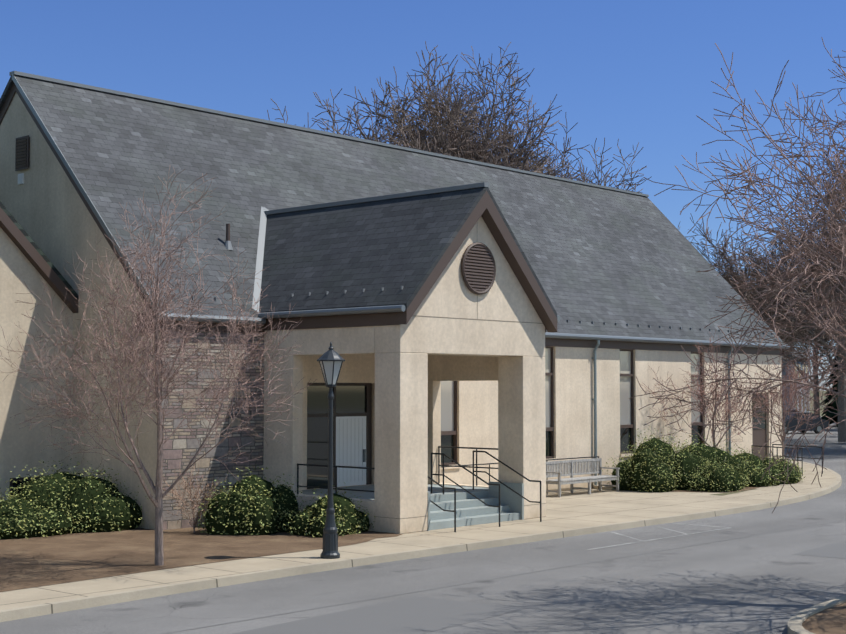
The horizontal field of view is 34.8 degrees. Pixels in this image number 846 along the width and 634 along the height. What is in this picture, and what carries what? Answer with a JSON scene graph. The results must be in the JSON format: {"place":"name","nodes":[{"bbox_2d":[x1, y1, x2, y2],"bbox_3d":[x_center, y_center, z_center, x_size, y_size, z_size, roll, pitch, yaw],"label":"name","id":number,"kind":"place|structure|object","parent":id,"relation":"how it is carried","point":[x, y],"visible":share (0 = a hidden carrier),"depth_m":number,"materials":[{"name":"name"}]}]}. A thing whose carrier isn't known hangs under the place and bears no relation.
{"place":"outdoors","nodes":[
{"label":"outdoors","id":0,"kind":"place"},
{"bbox_2d":[0,93,781,529],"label":"hall walls","id":1,"kind":"structure","parent":0,"point":[44,205],"depth_m":31.05,"materials":[{"name":"beige paint"}]},
{"bbox_2d":[0,75,785,344],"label":"hall roof","id":2,"kind":"structure","parent":1,"relation":"on","point":[597,256],"depth_m":37.36,"materials":[{"name":"grey stone"}]},
{"bbox_2d":[441,346,766,468],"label":"windows","id":3,"kind":"structure","parent":1,"relation":"in","point":[449,413],"depth_m":40.80,"materials":[{"name":"glass"}]},
{"bbox_2d":[263,217,545,533],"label":"porch walls","id":4,"kind":"structure","parent":0,"point":[418,359],"depth_m":29.29,"materials":[{"name":"beige paint"}]},
{"bbox_2d":[259,187,556,316],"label":"porch roof","id":5,"kind":"structure","parent":4,"relation":"on","point":[390,246],"depth_m":29.68,"materials":[{"name":"grey stone"}]},
{"bbox_2d":[252,182,559,331],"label":"porch trim","id":6,"kind":"structure","parent":5,"relation":"attached to","point":[485,209],"depth_m":29.31,"materials":[{"name":"brown metal"}]},
{"bbox_2d":[264,41,562,175],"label":"bare tree","id":7,"kind":"object","parent":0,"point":[472,152],"visible":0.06,"depth_m":62.74,"materials":[{"name":"brown plant"}]},
{"bbox_2d":[0,458,836,609],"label":"pavement","id":8,"kind":"structure","parent":0,"point":[566,510],"depth_m":27.94,"materials":[{"name":"concrete"}]},
{"bbox_2d":[317,342,344,558],"bbox_3d":[-1.601,2.293,23.380,0.510,3.730,0.510,-3,-4,42],"label":"lamp post","id":9,"kind":"object","parent":8,"relation":"on","point":[331,360],"visible":1,"depth_m":23.31,"materials":[{"name":"grey metal"}]},
{"bbox_2d":[0,487,758,591],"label":"beds","id":10,"kind":"object","parent":8,"relation":"on","point":[42,561],"visible":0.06,"depth_m":24.28,"materials":[{"name":"brown soil"}]},
{"bbox_2d":[0,201,78,500],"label":"wing","id":11,"kind":"structure","parent":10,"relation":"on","point":[23,257],"depth_m":29.24,"materials":[{"name":"beige paint"}]},
{"bbox_2d":[0,457,147,538],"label":"bush","id":12,"kind":"object","parent":10,"relation":"on","point":[60,503],"visible":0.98,"depth_m":27.18,"materials":[{"name":"green plant"}]},
{"bbox_2d":[0,167,316,565],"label":"ornamental tree","id":13,"kind":"object","parent":10,"relation":"on","point":[157,489],"visible":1,"depth_m":22.16,"materials":[{"name":"brown plant"}]},
{"bbox_2d":[154,460,221,532],"bbox_3d":[-4.634,3.628,27.311,1.523,1.477,1.336,-3,-4,42],"label":"twiggy shrub","id":14,"kind":"object","parent":10,"relation":"on","point":[191,498],"visible":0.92,"depth_m":27.31,"materials":[{"name":"brown plant"}]},
{"bbox_2d":[194,465,303,535],"bbox_3d":[-3.456,3.686,27.593,2.012,1.408,2.544,-3,-4,42],"label":"porch shrub","id":15,"kind":"object","parent":10,"relation":"on","point":[253,505],"visible":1,"depth_m":26.92,"materials":[{"name":"green plant"}]},
{"bbox_2d":[280,485,374,537],"bbox_3d":[-1.920,3.853,27.221,1.764,1.037,2.076,-1,-3,12],"label":"porch shrub","id":16,"kind":"object","parent":10,"relation":"on","point":[310,520],"visible":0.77,"depth_m":26.80,"materials":[{"name":"green plant"}]},
{"bbox_2d":[369,42,650,192],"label":"bare tree","id":17,"kind":"object","parent":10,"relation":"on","point":[513,112],"visible":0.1,"depth_m":66.57,"materials":[{"name":"brown plant"}]},
{"bbox_2d":[593,485,615,489],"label":"splash blocks","id":18,"kind":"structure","parent":10,"relation":"on","point":[603,487],"depth_m":38.91,"materials":[{"name":"concrete"}]},
{"bbox_2d":[529,153,679,228],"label":"bare tree","id":19,"kind":"object","parent":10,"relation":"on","point":[571,176],"depth_m":74.14,"materials":[{"name":"brown plant"}]},
{"bbox_2d":[602,428,709,491],"bbox_3d":[6.700,4.051,39.102,2.760,1.891,3.137,-3,-4,42],"label":"bush","id":20,"kind":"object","parent":10,"relation":"on","point":[653,464],"depth_m":38.49,"materials":[{"name":"green plant"}]},
{"bbox_2d":[642,330,775,447],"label":"bare tree","id":21,"kind":"object","parent":10,"relation":"on","point":[726,404],"visible":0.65,"depth_m":41.49,"materials":[{"name":"brown plant"}]},
{"bbox_2d":[674,433,758,484],"bbox_3d":[8.273,4.247,39.938,2.466,1.590,3.391,-8,-9,69],"label":"bush","id":22,"kind":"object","parent":10,"relation":"on","point":[708,452],"depth_m":39.60,"materials":[{"name":"green plant"}]},
{"bbox_2d":[685,456,749,491],"bbox_3d":[8.515,4.481,38.657,1.591,0.987,2.328,-3,-4,42],"label":"bush","id":23,"kind":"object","parent":10,"relation":"on","point":[716,477],"depth_m":38.16,"materials":[{"name":"green plant"}]},
{"bbox_2d":[727,446,788,486],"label":"bush","id":24,"kind":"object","parent":10,"relation":"on","point":[758,465],"depth_m":40.37,"materials":[{"name":"green plant"}]},
{"bbox_2d":[0,71,789,484],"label":"gutters and trim","id":25,"kind":"structure","parent":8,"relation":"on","point":[22,153],"depth_m":33.97,"materials":[{"name":"grey metal"}]},
{"bbox_2d":[302,242,545,530],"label":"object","id":26,"kind":"object","parent":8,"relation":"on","point":[352,424],"visible":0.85,"depth_m":31.25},
{"bbox_2d":[297,446,598,531],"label":"railings","id":27,"kind":"object","parent":8,"relation":"on","point":[458,465],"visible":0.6,"depth_m":29.54,"materials":[{"name":"black metal"}]},
{"bbox_2d":[546,458,619,496],"bbox_3d":[4.384,4.441,37.432,0.680,0.920,2.900,-3,-4,42],"label":"garden bench","id":28,"kind":"object","parent":8,"relation":"on","point":[569,465],"visible":0.94,"depth_m":37.55,"materials":[{"name":"grey wood"}]},
{"bbox_2d":[760,454,804,483],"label":"bush","id":29,"kind":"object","parent":8,"relation":"on","point":[795,476],"depth_m":41.30,"materials":[{"name":"green plant"}]},
{"bbox_2d":[728,344,840,458],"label":"bare tree","id":30,"kind":"object","parent":8,"relation":"on","point":[792,393],"visible":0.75,"depth_m":44.06,"materials":[{"name":"brown plant"}]},
{"bbox_2d":[751,444,822,475],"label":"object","id":31,"kind":"structure","parent":8,"relation":"on","point":[797,457],"depth_m":46.17,"materials":[{"name":"metal"}]},
{"bbox_2d":[0,416,845,633],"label":"road","id":32,"kind":"structure","parent":0,"point":[767,583],"depth_m":20.75,"materials":[{"name":"grey asphalt"}]},
{"bbox_2d":[0,457,841,621],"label":"kerb","id":33,"kind":"structure","parent":32,"relation":"on","point":[87,602],"depth_m":23.04,"materials":[{"name":"concrete"}]},
{"bbox_2d":[163,520,845,633],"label":"road patches","id":34,"kind":"object","parent":32,"relation":"on","point":[415,615],"visible":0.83,"depth_m":18.01,"materials":[{"name":"grey asphalt"}]},
{"bbox_2d":[586,523,730,549],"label":"road markings","id":35,"kind":"object","parent":32,"relation":"on","point":[658,538],"visible":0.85,"depth_m":27.89,"materials":[{"name":"white paint"}]},
{"bbox_2d":[685,137,845,441],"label":"bare tree","id":36,"kind":"object","parent":32,"relation":"on","point":[842,424],"visible":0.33,"depth_m":75.43,"materials":[{"name":"brown plant"}]},
{"bbox_2d":[708,242,828,385],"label":"bare tree","id":37,"kind":"object","parent":32,"relation":"on","point":[782,336],"visible":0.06,"depth_m":94.12,"materials":[{"name":"brown plant"}]},
{"bbox_2d":[751,291,837,417],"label":"bare tree","id":38,"kind":"object","parent":32,"relation":"on","point":[814,366],"visible":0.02,"depth_m":107.43,"materials":[{"name":"brown plant"}]},
{"bbox_2d":[781,351,809,411],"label":"neighbour house","id":39,"kind":"structure","parent":32,"relation":"on","point":[800,364],"depth_m":111.01,"materials":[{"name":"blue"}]},
{"bbox_2d":[757,157,845,371],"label":"bare tree","id":40,"kind":"object","parent":32,"relation":"on","point":[827,297],"visible":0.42,"depth_m":62.24,"materials":[{"name":"brown plant"}]},
{"bbox_2d":[782,412,828,433],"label":"parked car","id":41,"kind":"object","parent":32,"relation":"on","point":[816,429],"visible":0.44,"depth_m":89.99,"materials":[{"name":"grey paint"}]},
{"bbox_2d":[787,595,845,633],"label":"traffic island","id":42,"kind":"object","parent":32,"relation":"on","point":[828,617],"visible":1,"depth_m":17.16,"materials":[{"name":"concrete"}]},
{"bbox_2d":[629,37,845,512],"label":"island tree","id":43,"kind":"object","parent":42,"relation":"on","point":[795,251],"visible":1,"depth_m":18.95,"materials":[{"name":"brown plant"}]},
{"bbox_2d":[820,356,837,426],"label":"conifer","id":44,"kind":"object","parent":32,"relation":"on","point":[827,413],"visible":0.15,"depth_m":107.20,"materials":[{"name":"green plant"}]},
{"bbox_2d":[0,0,845,390],"label":"sky","id":45,"kind":"structure","parent":0,"point":[632,72],"materials":[{"name":"blue"}]},
{"bbox_2d":[810,391,833,415],"bbox_3d":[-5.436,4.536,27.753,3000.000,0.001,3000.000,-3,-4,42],"label":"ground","id":46,"kind":"structure","parent":0,"point":[820,400],"depth_m":322.76,"materials":[{"name":"plant"}]}
]}

